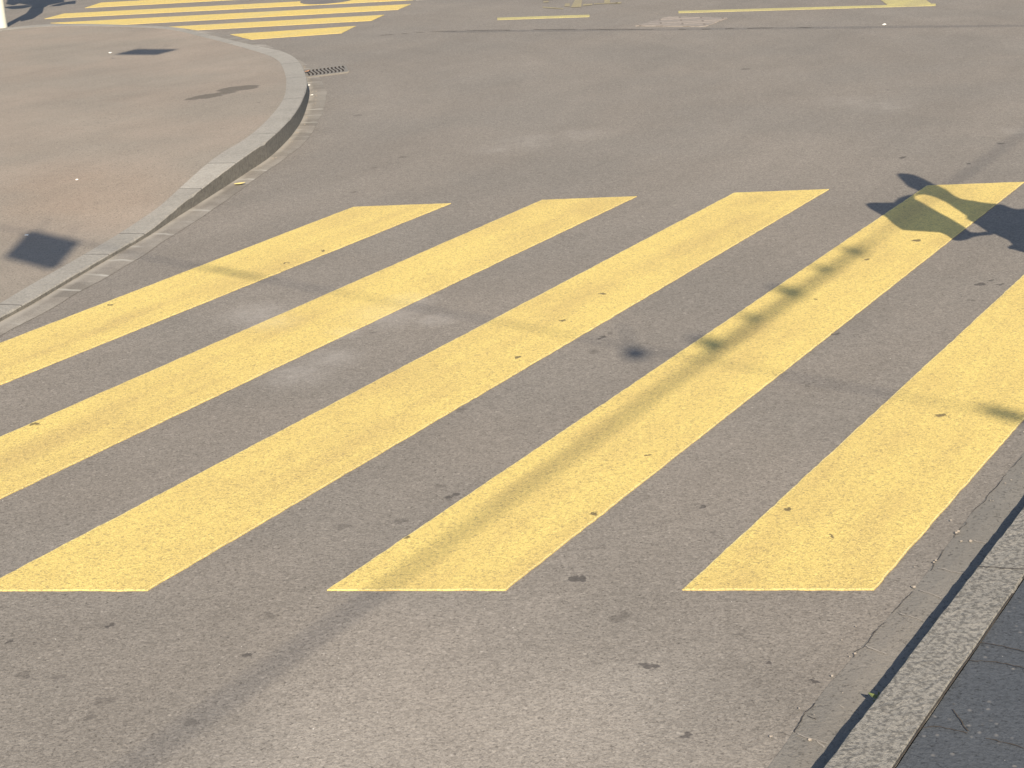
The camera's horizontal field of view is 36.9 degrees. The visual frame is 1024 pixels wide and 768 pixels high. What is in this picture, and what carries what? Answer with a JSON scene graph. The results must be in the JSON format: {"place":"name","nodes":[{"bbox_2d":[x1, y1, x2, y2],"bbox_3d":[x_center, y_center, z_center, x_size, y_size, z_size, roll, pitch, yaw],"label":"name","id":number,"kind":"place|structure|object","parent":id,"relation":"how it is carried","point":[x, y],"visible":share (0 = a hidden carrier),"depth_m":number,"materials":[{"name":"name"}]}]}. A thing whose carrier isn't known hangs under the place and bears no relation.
{"place":"outdoors","nodes":[
{"label":"outdoors","id":0,"kind":"place"},
{"bbox_2d":[0,26,285,302],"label":"pavement","id":1,"kind":"structure","parent":0,"point":[137,124],"depth_m":11.79,"materials":[{"name":"asphalt"}]},
{"bbox_2d":[0,0,1023,767],"bbox_3d":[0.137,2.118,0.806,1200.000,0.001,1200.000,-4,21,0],"label":"road","id":2,"kind":"structure","parent":0,"point":[606,640],"depth_m":6.31,"materials":[{"name":"grey asphalt"}]},
{"bbox_2d":[0,0,7,27],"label":"sign post","id":3,"kind":"object","parent":2,"relation":"on","point":[3,21],"visible":0.85,"depth_m":19.05,"materials":[{"name":"white metal"}]},
{"bbox_2d":[0,24,308,321],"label":"kerb","id":4,"kind":"structure","parent":2,"relation":"on","point":[271,135],"depth_m":10.13,"materials":[{"name":"stone"}]},
{"bbox_2d":[86,0,224,7],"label":"crossing stripe","id":5,"kind":"object","parent":2,"relation":"on","point":[125,3],"visible":1,"depth_m":20.73,"materials":[{"name":"yellow paint"}]},
{"bbox_2d":[0,24,326,335],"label":"gutter","id":6,"kind":"object","parent":2,"relation":"on","point":[144,246],"visible":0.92,"depth_m":9.38,"materials":[{"name":"stone"}]},
{"bbox_2d":[304,64,348,76],"bbox_3d":[-1.737,-2.923,14.349,0.405,0.012,0.542,-7,21,-9],"label":"drain grate","id":7,"kind":"object","parent":6,"relation":"on","point":[328,70],"visible":1,"depth_m":14.32,"materials":[{"name":"metal"}]},
{"bbox_2d":[0,203,450,384],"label":"crossing stripe","id":8,"kind":"object","parent":2,"relation":"on","point":[60,340],"visible":1,"depth_m":7.97,"materials":[{"name":"yellow paint"}]},
{"bbox_2d":[45,0,405,18],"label":"crossing stripe","id":9,"kind":"object","parent":2,"relation":"on","point":[182,9],"visible":1,"depth_m":19.71,"materials":[{"name":"yellow paint"}]},
{"bbox_2d":[57,4,409,24],"bbox_3d":[-3.534,-4.495,18.797,4.569,0.004,0.551,-2,21,5],"label":"crossing stripe","id":10,"kind":"object","parent":2,"relation":"on","point":[245,15],"visible":1,"depth_m":18.78,"materials":[{"name":"yellow paint"}]},
{"bbox_2d":[172,15,382,29],"bbox_3d":[-2.795,-4.198,17.891,2.579,0.004,0.458,-2,21,4],"label":"crossing stripe","id":11,"kind":"object","parent":2,"relation":"on","point":[284,22],"visible":1,"depth_m":17.88,"materials":[{"name":"yellow paint"}]},
{"bbox_2d":[230,26,354,39],"bbox_3d":[-2.449,-3.874,16.980,1.408,0.004,0.550,-4,21,0],"label":"crossing stripe","id":12,"kind":"object","parent":2,"relation":"on","point":[292,33],"visible":1,"depth_m":16.99,"materials":[{"name":"yellow paint"}]},
{"bbox_2d":[0,196,636,498],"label":"crossing stripe","id":13,"kind":"object","parent":2,"relation":"on","point":[42,448],"visible":1,"depth_m":7.02,"materials":[{"name":"yellow paint"}]},
{"bbox_2d":[300,0,349,3],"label":"road patch","id":14,"kind":"object","parent":2,"relation":"on","point":[319,1],"visible":1,"depth_m":19.57,"materials":[{"name":"grey asphalt"}]},
{"bbox_2d":[0,189,828,591],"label":"crossing stripe","id":15,"kind":"object","parent":2,"relation":"on","point":[158,539],"visible":1,"depth_m":6.09,"materials":[{"name":"yellow paint"}]},
{"bbox_2d":[497,15,589,19],"bbox_3d":[0.340,-4.051,16.970,1.070,0.004,0.171,1,21,12],"label":"yellow line","id":16,"kind":"object","parent":2,"relation":"on","point":[538,17],"visible":1,"depth_m":16.96,"materials":[{"name":"paint"}]},
{"bbox_2d":[388,27,808,34],"bbox_3d":[0.783,-3.651,15.841,4.976,0.001,0.315,3,22,16],"label":"road seam","id":17,"kind":"object","parent":2,"relation":"on","point":[549,29],"visible":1,"depth_m":16.08,"materials":[{"name":"black asphalt"}]},
{"bbox_2d":[175,27,1023,740],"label":"grit","id":18,"kind":"object","parent":2,"relation":"on","point":[841,639],"visible":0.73,"depth_m":4.82,"materials":[{"name":"grey gravel"}]},
{"bbox_2d":[327,182,1023,590],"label":"crossing stripe","id":19,"kind":"object","parent":2,"relation":"on","point":[507,528],"visible":1,"depth_m":5.93,"materials":[{"name":"yellow paint"}]},
{"bbox_2d":[636,16,726,26],"bbox_3d":[1.785,-3.769,15.981,0.764,0.006,0.686,9,24,31],"label":"paving patch","id":20,"kind":"object","parent":2,"relation":"on","point":[673,21],"visible":1,"depth_m":15.95,"materials":[{"name":"grey asphalt"}]},
{"bbox_2d":[678,4,935,12],"bbox_3d":[3.112,-4.004,16.376,2.712,0.004,0.156,2,22,14],"label":"yellow line","id":21,"kind":"object","parent":2,"relation":"on","point":[804,8],"visible":1,"depth_m":16.35,"materials":[{"name":"paint"}]},
{"bbox_2d":[682,275,1023,590],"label":"crossing stripe","id":22,"kind":"object","parent":2,"relation":"on","point":[866,503],"visible":1,"depth_m":5.32,"materials":[{"name":"yellow paint"}]},
{"bbox_2d":[768,453,1023,767],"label":"gutter","id":23,"kind":"object","parent":2,"relation":"on","point":[897,637],"visible":0.67,"depth_m":4.33,"materials":[{"name":"grey concrete"}]},
{"bbox_2d":[868,692,879,705],"bbox_3d":[0.949,0.830,3.978,0.048,0.052,0.042,-4,21,0],"label":"weed","id":24,"kind":"object","parent":23,"relation":"on","point":[874,696],"visible":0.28,"depth_m":3.98,"materials":[{"name":"green plant"}]},
{"bbox_2d":[797,540,985,747],"bbox_3d":[1.100,0.697,4.352,0.112,0.001,1.271,10,25,32],"label":"gutter joint","id":25,"kind":"object","parent":23,"relation":"on","point":[817,740],"visible":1,"depth_m":4.28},
{"bbox_2d":[794,456,1022,731],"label":"road crack","id":26,"kind":"object","parent":23,"relation":"on","point":[907,596],"visible":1,"depth_m":4.48,"materials":[{"name":"black asphalt"}]},
{"bbox_2d":[881,0,930,4],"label":"yellow block","id":27,"kind":"structure","parent":2,"relation":"on","point":[894,2],"depth_m":16.34,"materials":[{"name":"paint"}]},
{"bbox_2d":[824,507,1023,767],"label":"kerb","id":28,"kind":"structure","parent":2,"relation":"on","point":[883,731],"depth_m":4.04,"materials":[{"name":"stone"}]},
{"bbox_2d":[893,566,1023,767],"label":"kerb joint","id":29,"kind":"object","parent":28,"relation":"on","point":[954,678],"visible":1,"depth_m":3.96,"materials":[{"name":"grey concrete"}]},
{"bbox_2d":[543,0,620,8],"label":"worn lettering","id":30,"kind":"object","parent":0,"point":[577,3],"visible":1,"depth_m":17.80,"materials":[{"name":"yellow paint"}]},
{"bbox_2d":[897,580,1023,767],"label":"pavement","id":31,"kind":"structure","parent":0,"point":[983,699],"depth_m":3.83,"materials":[{"name":"grey asphalt"}]},
{"bbox_2d":[923,642,1023,747],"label":"pavement crack","id":32,"kind":"object","parent":31,"relation":"on","point":[960,718],"visible":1,"depth_m":3.79,"materials":[{"name":"black asphalt"}]}
]}

